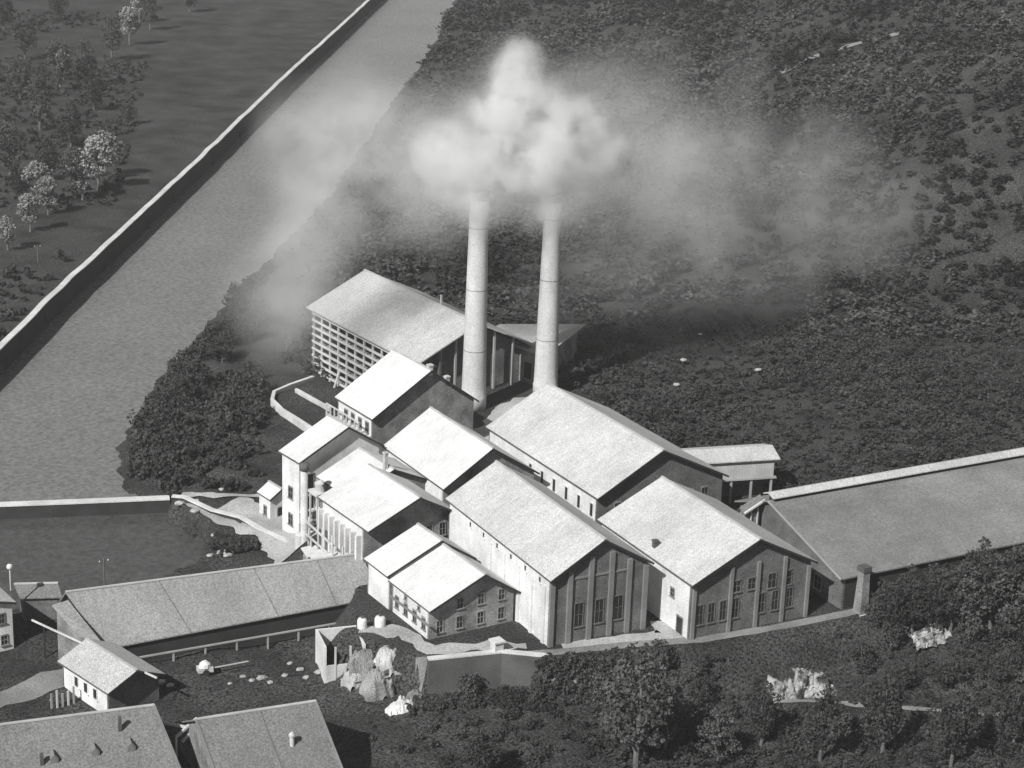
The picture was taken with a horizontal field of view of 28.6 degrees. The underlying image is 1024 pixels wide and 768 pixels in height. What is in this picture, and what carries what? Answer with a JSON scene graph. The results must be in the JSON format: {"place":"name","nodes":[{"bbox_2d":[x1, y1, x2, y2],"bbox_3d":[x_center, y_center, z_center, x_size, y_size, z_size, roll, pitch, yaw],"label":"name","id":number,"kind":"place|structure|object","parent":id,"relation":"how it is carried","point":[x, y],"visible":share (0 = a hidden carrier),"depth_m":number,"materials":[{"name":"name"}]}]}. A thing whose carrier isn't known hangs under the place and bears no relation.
{"place":"outdoors","nodes":[
{"label":"outdoors","id":0,"kind":"place"},
{"bbox_2d":[0,669,64,707],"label":"yard road","id":1,"kind":"structure","parent":0,"point":[40,684],"depth_m":283.13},
{"bbox_2d":[0,513,202,609],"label":"pool water","id":2,"kind":"structure","parent":0,"point":[68,553],"depth_m":339.59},
{"bbox_2d":[0,0,458,501],"bbox_3d":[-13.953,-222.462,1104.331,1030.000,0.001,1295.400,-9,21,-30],"label":"river water","id":3,"kind":"structure","parent":0,"point":[85,370],"depth_m":509.47,"materials":[{"name":"liquid"}]},
{"bbox_2d":[185,499,287,542],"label":"river track","id":4,"kind":"structure","parent":0,"point":[239,528],"depth_m":342.93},
{"bbox_2d":[0,0,1023,767],"bbox_3d":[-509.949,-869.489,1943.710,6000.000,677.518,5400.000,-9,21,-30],"label":"ground","id":5,"kind":"structure","parent":0,"point":[214,70],"depth_m":488.59,"materials":[{"name":"plant"}]},
{"bbox_2d":[0,588,16,651],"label":"white house","id":6,"kind":"structure","parent":5,"relation":"on","point":[7,601],"depth_m":294.56,"materials":[{"name":"paint"}]},
{"bbox_2d":[0,120,25,174],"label":"leafy tree","id":7,"kind":"object","parent":5,"relation":"on","point":[5,143],"visible":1,"depth_m":582.09,"materials":[{"name":"grey plant"}]},
{"bbox_2d":[3,55,32,98],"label":"leafy tree","id":8,"kind":"object","parent":5,"relation":"on","point":[16,75],"visible":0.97,"depth_m":691.12,"materials":[{"name":"grey plant"}]},
{"bbox_2d":[9,17,37,59],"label":"leafy tree","id":9,"kind":"object","parent":5,"relation":"on","point":[21,35],"visible":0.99,"depth_m":767.69,"materials":[{"name":"grey plant"}]},
{"bbox_2d":[16,192,41,231],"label":"leafy tree","id":10,"kind":"object","parent":5,"relation":"on","point":[27,201],"visible":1,"depth_m":520.59,"materials":[{"name":"grey plant"}]},
{"bbox_2d":[21,160,52,201],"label":"leafy tree","id":11,"kind":"object","parent":5,"relation":"on","point":[30,171],"visible":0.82,"depth_m":548.33,"materials":[{"name":"grey plant"}]},
{"bbox_2d":[14,582,61,620],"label":"lean shed","id":12,"kind":"structure","parent":5,"relation":"on","point":[38,600],"depth_m":304.35,"materials":[{"name":"tile"}]},
{"bbox_2d":[22,73,53,129],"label":"leafy tree","id":13,"kind":"object","parent":5,"relation":"on","point":[38,96],"visible":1,"depth_m":643.95,"materials":[{"name":"grey plant"}]},
{"bbox_2d":[35,175,57,214],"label":"leafy tree","id":14,"kind":"object","parent":5,"relation":"on","point":[48,186],"visible":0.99,"depth_m":539.09,"materials":[{"name":"grey plant"}]},
{"bbox_2d":[32,137,63,177],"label":"leafy tree","id":15,"kind":"object","parent":5,"relation":"on","point":[39,155],"visible":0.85,"depth_m":578.06,"materials":[{"name":"grey plant"}]},
{"bbox_2d":[43,38,73,86],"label":"leafy tree","id":16,"kind":"object","parent":5,"relation":"on","point":[52,61],"visible":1,"depth_m":712.20,"materials":[{"name":"grey plant"}]},
{"bbox_2d":[55,103,81,148],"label":"leafy tree","id":17,"kind":"object","parent":5,"relation":"on","point":[72,125],"visible":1,"depth_m":618.89,"materials":[{"name":"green plant"}]},
{"bbox_2d":[56,144,88,196],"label":"leafy tree","id":18,"kind":"object","parent":5,"relation":"on","point":[72,172],"visible":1,"depth_m":555.07,"materials":[{"name":"grey plant"}]},
{"bbox_2d":[52,600,99,658],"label":"shed annex","id":19,"kind":"object","parent":5,"relation":"on","point":[71,622],"visible":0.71,"depth_m":290.09,"materials":[{"name":"tile"}]},
{"bbox_2d":[0,5,161,335],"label":"field scrub","id":20,"kind":"object","parent":5,"relation":"on","point":[12,313],"visible":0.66,"depth_m":661.19,"materials":[{"name":"grey plant"}]},
{"bbox_2d":[65,153,96,199],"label":"leafy tree","id":21,"kind":"object","parent":5,"relation":"on","point":[88,165],"visible":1,"depth_m":556.48,"materials":[{"name":"grey plant"}]},
{"bbox_2d":[72,39,95,83],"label":"leafy tree","id":22,"kind":"object","parent":5,"relation":"on","point":[87,57],"visible":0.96,"depth_m":724.30,"materials":[{"name":"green plant"}]},
{"bbox_2d":[0,495,169,519],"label":"weir","id":23,"kind":"object","parent":5,"relation":"on","point":[82,507],"visible":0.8,"depth_m":353.25,"materials":[{"name":"concrete"}]},
{"bbox_2d":[0,703,180,767],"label":"tiled house","id":24,"kind":"structure","parent":5,"relation":"on","point":[131,737],"depth_m":253.04,"materials":[{"name":"tile"}]},
{"bbox_2d":[82,69,106,109],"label":"leafy tree","id":25,"kind":"object","parent":5,"relation":"on","point":[92,87],"visible":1,"depth_m":680.73,"materials":[{"name":"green plant"}]},
{"bbox_2d":[78,134,114,189],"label":"leafy tree","id":26,"kind":"object","parent":5,"relation":"on","point":[96,150],"visible":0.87,"depth_m":567.61,"materials":[{"name":"grey plant"}]},
{"bbox_2d":[57,638,166,709],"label":"cottage","id":27,"kind":"structure","parent":5,"relation":"on","point":[100,675],"depth_m":279.37,"materials":[{"name":"paint"}]},
{"bbox_2d":[100,14,123,59],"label":"leafy tree","id":28,"kind":"object","parent":5,"relation":"on","point":[113,33],"visible":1,"depth_m":777.14,"materials":[{"name":"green plant"}]},
{"bbox_2d":[118,6,140,44],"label":"leafy tree","id":29,"kind":"object","parent":5,"relation":"on","point":[129,15],"visible":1,"depth_m":813.35,"materials":[{"name":"grey plant"}]},
{"bbox_2d":[161,373,194,403],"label":"leafy tree","id":30,"kind":"object","parent":5,"relation":"on","point":[180,386],"visible":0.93,"depth_m":395.57,"materials":[{"name":"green plant"}]},
{"bbox_2d":[0,0,379,373],"bbox_3d":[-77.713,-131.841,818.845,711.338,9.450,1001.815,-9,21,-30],"label":"river wall","id":31,"kind":"structure","parent":5,"relation":"on","point":[19,339],"depth_m":549.66,"materials":[{"name":"concrete"}]},
{"bbox_2d":[177,355,213,388],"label":"leafy tree","id":32,"kind":"object","parent":5,"relation":"on","point":[191,367],"visible":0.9,"depth_m":408.03,"materials":[{"name":"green plant"}]},
{"bbox_2d":[125,243,294,495],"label":"bank thicket","id":33,"kind":"object","parent":5,"relation":"on","point":[175,420],"visible":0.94,"depth_m":386.58,"materials":[{"name":"grey plant"}]},
{"bbox_2d":[59,553,367,660],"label":"long shed","id":34,"kind":"structure","parent":5,"relation":"on","point":[161,618],"depth_m":298.09,"materials":[{"name":"tile"}]},
{"bbox_2d":[207,331,235,361],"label":"leafy tree","id":35,"kind":"object","parent":5,"relation":"on","point":[216,347],"visible":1,"depth_m":428.38,"materials":[{"name":"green plant"}]},
{"bbox_2d":[171,494,286,541],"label":"bank parapet","id":36,"kind":"structure","parent":5,"relation":"on","point":[220,513],"depth_m":345.90,"materials":[{"name":"concrete"}]},
{"bbox_2d":[214,310,246,344],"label":"leafy tree","id":37,"kind":"object","parent":5,"relation":"on","point":[225,326],"visible":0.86,"depth_m":439.96,"materials":[{"name":"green plant"}]},
{"bbox_2d":[207,532,258,554],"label":"bank scrub","id":38,"kind":"object","parent":5,"relation":"on","point":[231,543],"visible":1,"depth_m":332.35,"materials":[{"name":"grey plant"}]},
{"bbox_2d":[223,281,255,315],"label":"leafy tree","id":39,"kind":"object","parent":5,"relation":"on","point":[241,300],"visible":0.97,"depth_m":457.58,"materials":[{"name":"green plant"}]},
{"bbox_2d":[233,308,263,339],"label":"leafy tree","id":40,"kind":"object","parent":5,"relation":"on","point":[248,319],"visible":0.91,"depth_m":443.79,"materials":[{"name":"grey plant"}]},
{"bbox_2d":[175,699,342,767],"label":"tiled house","id":41,"kind":"structure","parent":5,"relation":"on","point":[294,735],"depth_m":255.63,"materials":[{"name":"tile"}]},
{"bbox_2d":[211,497,316,562],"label":"hut yard","id":42,"kind":"structure","parent":5,"relation":"on","point":[277,550],"depth_m":340.39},
{"bbox_2d":[256,480,281,518],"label":"hut","id":43,"kind":"object","parent":5,"relation":"on","point":[269,492],"visible":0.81,"depth_m":346.22,"materials":[{"name":"paint"}]},
{"bbox_2d":[270,376,313,431],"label":"curved parapet","id":44,"kind":"structure","parent":5,"relation":"on","point":[278,408],"depth_m":399.97,"materials":[{"name":"concrete"}]},
{"bbox_2d":[299,462,308,545],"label":"silo pipe","id":45,"kind":"object","parent":5,"relation":"on","point":[304,468],"visible":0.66,"depth_m":323.50,"materials":[{"name":"concrete"}]},
{"bbox_2d":[278,414,384,532],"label":"tower house","id":46,"kind":"structure","parent":5,"relation":"on","point":[324,444],"depth_m":335.83,"materials":[{"name":"tile"}]},
{"bbox_2d":[315,625,365,682],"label":"loading bunker","id":47,"kind":"object","parent":5,"relation":"on","point":[324,637],"visible":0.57,"depth_m":287.53,"materials":[{"name":"concrete"}]},
{"bbox_2d":[342,648,374,682],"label":"stone heap","id":48,"kind":"object","parent":5,"relation":"on","point":[361,662],"visible":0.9,"depth_m":285.53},
{"bbox_2d":[316,447,426,507],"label":"lean house","id":49,"kind":"structure","parent":5,"relation":"on","point":[349,465],"depth_m":329.98,"materials":[{"name":"stone"}]},
{"bbox_2d":[359,666,394,701],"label":"rubble bank","id":50,"kind":"structure","parent":5,"relation":"on","point":[375,685],"depth_m":282.92,"materials":[{"name":"stone"}]},
{"bbox_2d":[317,463,451,567],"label":"furnace house","id":51,"kind":"structure","parent":5,"relation":"on","point":[367,510],"depth_m":312.28,"materials":[{"name":"stone"}]},
{"bbox_2d":[374,645,400,677],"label":"rubble bank","id":52,"kind":"structure","parent":5,"relation":"on","point":[385,657],"depth_m":284.17,"materials":[{"name":"stone"}]},
{"bbox_2d":[326,349,478,454],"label":"kiln house","id":53,"kind":"structure","parent":5,"relation":"on","point":[388,396],"depth_m":360.16,"materials":[{"name":"stone"}]},
{"bbox_2d":[363,522,476,609],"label":"workshop","id":54,"kind":"structure","parent":5,"relation":"on","point":[402,551],"depth_m":300.31,"materials":[{"name":"stone"}]},
{"bbox_2d":[306,269,535,388],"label":"drying hall","id":55,"kind":"structure","parent":5,"relation":"on","point":[365,320],"depth_m":405.38,"materials":[{"name":"grey tile"}]},
{"bbox_2d":[358,624,526,653],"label":"workshop yard","id":56,"kind":"structure","parent":5,"relation":"on","point":[418,642],"depth_m":287.87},
{"bbox_2d":[388,543,520,639],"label":"workshop","id":57,"kind":"structure","parent":5,"relation":"on","point":[443,589],"depth_m":291.98,"materials":[{"name":"stone"}]},
{"bbox_2d":[382,406,539,504],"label":"factory hall","id":58,"kind":"structure","parent":5,"relation":"on","point":[445,456],"depth_m":332.01,"materials":[{"name":"stone"}]},
{"bbox_2d":[462,189,489,411],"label":"factory chimney","id":59,"kind":"object","parent":5,"relation":"on","point":[474,359],"visible":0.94,"depth_m":379.16,"materials":[{"name":"concrete"}]},
{"bbox_2d":[462,729,505,767],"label":"leafy tree","id":60,"kind":"object","parent":5,"relation":"on","point":[483,760],"visible":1,"depth_m":261.97,"materials":[{"name":"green plant"}]},
{"bbox_2d":[427,649,547,695],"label":"retaining wall","id":61,"kind":"structure","parent":5,"relation":"on","point":[495,670],"depth_m":284.76,"materials":[{"name":"concrete"}]},
{"bbox_2d":[473,397,525,439],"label":"ground","id":62,"kind":"structure","parent":5,"relation":"on","point":[498,411],"depth_m":384.63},
{"bbox_2d":[489,324,585,384],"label":"yard shed","id":63,"kind":"structure","parent":5,"relation":"on","point":[567,341],"depth_m":410.02,"materials":[{"name":"grey tile"}]},
{"bbox_2d":[412,645,668,710],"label":"undergrowth","id":64,"kind":"object","parent":5,"relation":"on","point":[599,660],"visible":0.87,"depth_m":283.51,"materials":[{"name":"grey plant"}]},
{"bbox_2d":[529,674,555,705],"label":"leafy tree","id":65,"kind":"object","parent":5,"relation":"on","point":[538,692],"visible":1,"depth_m":281.59,"materials":[{"name":"grey plant"}]},
{"bbox_2d":[533,191,562,391],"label":"factory chimney","id":66,"kind":"object","parent":5,"relation":"on","point":[546,360],"visible":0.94,"depth_m":387.99,"materials":[{"name":"concrete"}]},
{"bbox_2d":[445,460,653,647],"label":"factory hall","id":67,"kind":"structure","parent":5,"relation":"on","point":[569,571],"depth_m":292.37,"materials":[{"name":"stone"}]},
{"bbox_2d":[485,382,728,524],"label":"factory hall","id":68,"kind":"structure","parent":5,"relation":"on","point":[594,461],"depth_m":334.52,"materials":[{"name":"stone"}]},
{"bbox_2d":[595,664,639,739],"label":"leafy tree","id":69,"kind":"object","parent":5,"relation":"on","point":[607,678],"visible":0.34,"depth_m":272.44,"materials":[{"name":"grey plant"}]},
{"bbox_2d":[561,621,682,647],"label":"hall yard","id":70,"kind":"structure","parent":5,"relation":"on","point":[663,630],"depth_m":292.01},
{"bbox_2d":[600,641,682,767],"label":"leafy tree","id":71,"kind":"object","parent":5,"relation":"on","point":[652,705],"visible":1,"depth_m":263.22,"materials":[{"name":"grey plant"}]},
{"bbox_2d":[277,0,1023,377],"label":"hillside wood","id":72,"kind":"object","parent":5,"relation":"on","point":[575,202],"visible":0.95,"depth_m":567.92,"materials":[{"name":"plant"}]},
{"bbox_2d":[647,638,676,672],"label":"leafy tree","id":73,"kind":"object","parent":5,"relation":"on","point":[662,649],"visible":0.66,"depth_m":286.14,"materials":[{"name":"grey plant"}]},
{"bbox_2d":[646,681,687,750],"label":"leafy tree","id":74,"kind":"object","parent":5,"relation":"on","point":[666,731],"visible":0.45,"depth_m":270.67,"materials":[{"name":"grey plant"}]},
{"bbox_2d":[366,611,1023,767],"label":"slope scrub","id":75,"kind":"object","parent":5,"relation":"on","point":[683,756],"visible":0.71,"depth_m":277.30,"materials":[{"name":"grey plant"}]},
{"bbox_2d":[686,675,712,705],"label":"leafy tree","id":76,"kind":"object","parent":5,"relation":"on","point":[702,685],"visible":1,"depth_m":284.09,"materials":[{"name":"grey plant"}]},
{"bbox_2d":[597,476,818,639],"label":"factory hall","id":77,"kind":"structure","parent":5,"relation":"on","point":[718,566],"depth_m":296.41,"materials":[{"name":"stone"}]},
{"bbox_2d":[695,706,741,764],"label":"leafy tree","id":78,"kind":"object","parent":5,"relation":"on","point":[712,733],"visible":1,"depth_m":268.87,"materials":[{"name":"grey plant"}]},
{"bbox_2d":[681,444,779,503],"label":"plank shed","id":79,"kind":"structure","parent":5,"relation":"on","point":[748,468],"depth_m":343.39,"materials":[{"name":"wood"}]},
{"bbox_2d":[489,311,1023,491],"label":"scrub","id":80,"kind":"object","parent":5,"relation":"on","point":[887,353],"visible":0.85,"depth_m":402.72,"materials":[{"name":"black plant"}]},
{"bbox_2d":[742,679,783,745],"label":"leafy tree","id":81,"kind":"object","parent":5,"relation":"on","point":[761,716],"visible":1,"depth_m":275.18,"materials":[{"name":"grey plant"}]},
{"bbox_2d":[766,667,838,699],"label":"rock outcrop","id":82,"kind":"object","parent":5,"relation":"on","point":[801,683],"visible":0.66,"depth_m":289.47,"materials":[{"name":"stone"}]},
{"bbox_2d":[797,687,852,761],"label":"leafy tree","id":83,"kind":"object","parent":5,"relation":"on","point":[828,728],"visible":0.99,"depth_m":272.05,"materials":[{"name":"grey plant"}]},
{"bbox_2d":[849,638,874,673],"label":"leafy tree","id":84,"kind":"object","parent":5,"relation":"on","point":[862,662],"visible":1,"depth_m":296.58,"materials":[{"name":"grey plant"}]},
{"bbox_2d":[853,563,871,615],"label":"brick stack","id":85,"kind":"object","parent":5,"relation":"on","point":[861,600],"visible":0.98,"depth_m":301.41,"materials":[{"name":"brick"}]},
{"bbox_2d":[734,447,1023,608],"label":"storage shed","id":86,"kind":"structure","parent":5,"relation":"on","point":[890,525],"depth_m":317.67,"materials":[{"name":"tile"}]},
{"bbox_2d":[858,670,906,754],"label":"leafy tree","id":87,"kind":"object","parent":5,"relation":"on","point":[881,718],"visible":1,"depth_m":274.58,"materials":[{"name":"grey plant"}]},
{"bbox_2d":[881,614,908,648],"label":"leafy tree","id":88,"kind":"object","parent":5,"relation":"on","point":[893,634],"visible":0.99,"depth_m":299.04,"materials":[{"name":"grey plant"}]},
{"bbox_2d":[884,658,916,690],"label":"leafy tree","id":89,"kind":"object","parent":5,"relation":"on","point":[902,677],"visible":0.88,"depth_m":292.75,"materials":[{"name":"grey plant"}]},
{"bbox_2d":[878,583,924,629],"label":"leafy tree","id":90,"kind":"object","parent":5,"relation":"on","point":[900,593],"visible":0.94,"depth_m":298.60,"materials":[{"name":"grey plant"}]},
{"bbox_2d":[892,578,934,637],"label":"leafy tree","id":91,"kind":"object","parent":5,"relation":"on","point":[911,620],"visible":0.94,"depth_m":299.16,"materials":[{"name":"grey plant"}]},
{"bbox_2d":[907,578,950,629],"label":"leafy tree","id":92,"kind":"object","parent":5,"relation":"on","point":[924,615],"visible":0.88,"depth_m":299.68,"materials":[{"name":"grey plant"}]},
{"bbox_2d":[907,615,960,649],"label":"rock outcrop","id":93,"kind":"object","parent":5,"relation":"on","point":[927,634],"visible":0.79,"depth_m":301.64,"materials":[{"name":"stone"}]},
{"bbox_2d":[926,566,956,621],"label":"leafy tree","id":94,"kind":"object","parent":5,"relation":"on","point":[948,584],"visible":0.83,"depth_m":300.38,"materials":[{"name":"grey plant"}]},
{"bbox_2d":[931,650,969,690],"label":"leafy tree","id":95,"kind":"object","parent":5,"relation":"on","point":[948,676],"visible":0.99,"depth_m":292.83,"materials":[{"name":"grey plant"}]},
{"bbox_2d":[925,682,987,766],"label":"leafy tree","id":96,"kind":"object","parent":5,"relation":"on","point":[959,731],"visible":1,"depth_m":273.53,"materials":[{"name":"grey plant"}]},
{"bbox_2d":[936,564,981,632],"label":"leafy tree","id":97,"kind":"object","parent":5,"relation":"on","point":[955,578],"visible":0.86,"depth_m":300.53,"materials":[{"name":"grey plant"}]},
{"bbox_2d":[945,558,995,630],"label":"leafy tree","id":98,"kind":"object","parent":5,"relation":"on","point":[973,580],"visible":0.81,"depth_m":301.07,"materials":[{"name":"grey plant"}]},
{"bbox_2d":[955,608,987,643],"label":"leafy tree","id":99,"kind":"object","parent":5,"relation":"on","point":[974,627],"visible":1,"depth_m":302.52,"materials":[{"name":"grey plant"}]},
{"bbox_2d":[964,536,999,591],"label":"leafy tree","id":100,"kind":"object","parent":5,"relation":"on","point":[973,555],"visible":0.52,"depth_m":303.67,"materials":[{"name":"grey plant"}]},
{"bbox_2d":[963,552,1005,623],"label":"leafy tree","id":101,"kind":"object","parent":5,"relation":"on","point":[985,574],"visible":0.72,"depth_m":301.48,"materials":[{"name":"grey plant"}]},
{"bbox_2d":[974,551,1023,631],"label":"leafy tree","id":102,"kind":"object","parent":5,"relation":"on","point":[1002,583],"visible":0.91,"depth_m":301.51,"materials":[{"name":"grey plant"}]},
{"bbox_2d":[985,641,1023,687],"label":"leafy tree","id":103,"kind":"object","parent":5,"relation":"on","point":[1003,671],"visible":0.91,"depth_m":292.07,"materials":[{"name":"grey plant"}]},
{"bbox_2d":[989,545,1023,611],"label":"leafy tree","id":104,"kind":"object","parent":5,"relation":"on","point":[1017,566],"visible":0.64,"depth_m":302.03,"materials":[{"name":"grey plant"}]},
{"bbox_2d":[990,669,1023,745],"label":"leafy tree","id":105,"kind":"object","parent":5,"relation":"on","point":[1013,716],"visible":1,"depth_m":277.66,"materials":[{"name":"grey plant"}]},
{"bbox_2d":[992,600,1023,648],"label":"leafy tree","id":106,"kind":"object","parent":5,"relation":"on","point":[1008,629],"visible":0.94,"depth_m":303.40,"materials":[{"name":"grey plant"}]},
{"bbox_2d":[531,609,871,654],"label":"front path","id":107,"kind":"structure","parent":0,"point":[779,626],"depth_m":293.05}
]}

